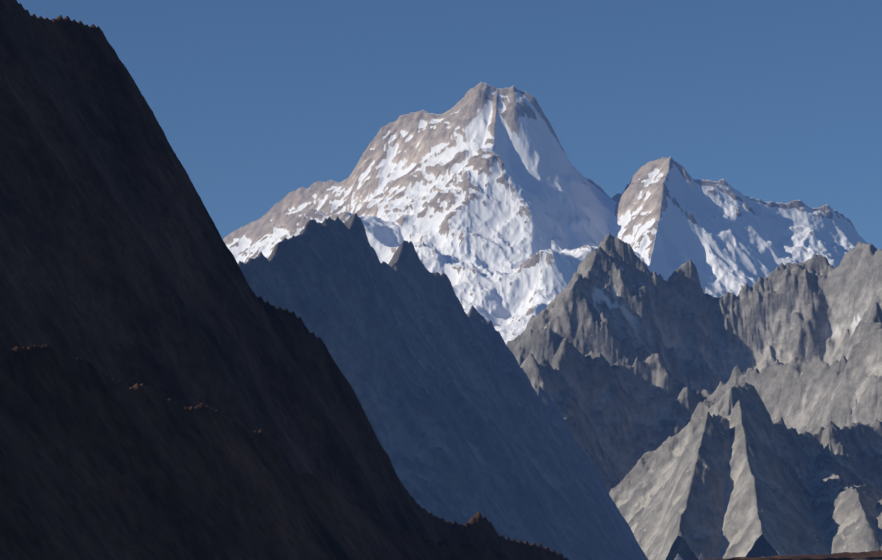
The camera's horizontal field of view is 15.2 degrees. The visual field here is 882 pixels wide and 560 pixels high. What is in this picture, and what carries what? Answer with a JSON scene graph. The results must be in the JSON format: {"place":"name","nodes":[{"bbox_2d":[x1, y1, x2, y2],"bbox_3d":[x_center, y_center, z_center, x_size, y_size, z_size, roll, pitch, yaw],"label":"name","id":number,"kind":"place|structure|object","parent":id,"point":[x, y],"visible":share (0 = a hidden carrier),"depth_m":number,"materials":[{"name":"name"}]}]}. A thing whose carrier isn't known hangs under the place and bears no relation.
{"place":"outdoors","nodes":[
{"label":"outdoors","id":0,"kind":"place"},
{"bbox_2d":[0,0,881,559],"bbox_3d":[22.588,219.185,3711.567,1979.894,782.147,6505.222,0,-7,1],"label":"terrain","id":1,"kind":"structure","parent":0,"point":[172,386],"depth_m":2514.14,"materials":[{"name":"black stone"}]},
{"bbox_2d":[17,0,881,249],"label":"sky","id":2,"kind":"structure","parent":0,"point":[259,102],"materials":[{"name":"blue"}]},
{"bbox_2d":[238,213,763,559],"bbox_3d":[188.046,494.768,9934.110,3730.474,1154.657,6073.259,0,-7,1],"label":"mountain ridge","id":3,"kind":"structure","parent":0,"point":[465,419],"depth_m":8827.55,"materials":[{"name":"grey stone"}]},
{"bbox_2d":[223,82,877,343],"bbox_3d":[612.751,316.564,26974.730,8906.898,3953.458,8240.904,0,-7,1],"label":"terrain peaks","id":4,"kind":"object","parent":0,"point":[498,209],"visible":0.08,"depth_m":26704.04,"materials":[{"name":"white snow"}]},
{"bbox_2d":[506,233,881,559],"bbox_3d":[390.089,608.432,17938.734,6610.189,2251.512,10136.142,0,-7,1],"label":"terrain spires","id":5,"kind":"object","parent":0,"point":[702,425],"visible":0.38,"depth_m":16646.49,"materials":[{"name":"stone"}]}
]}

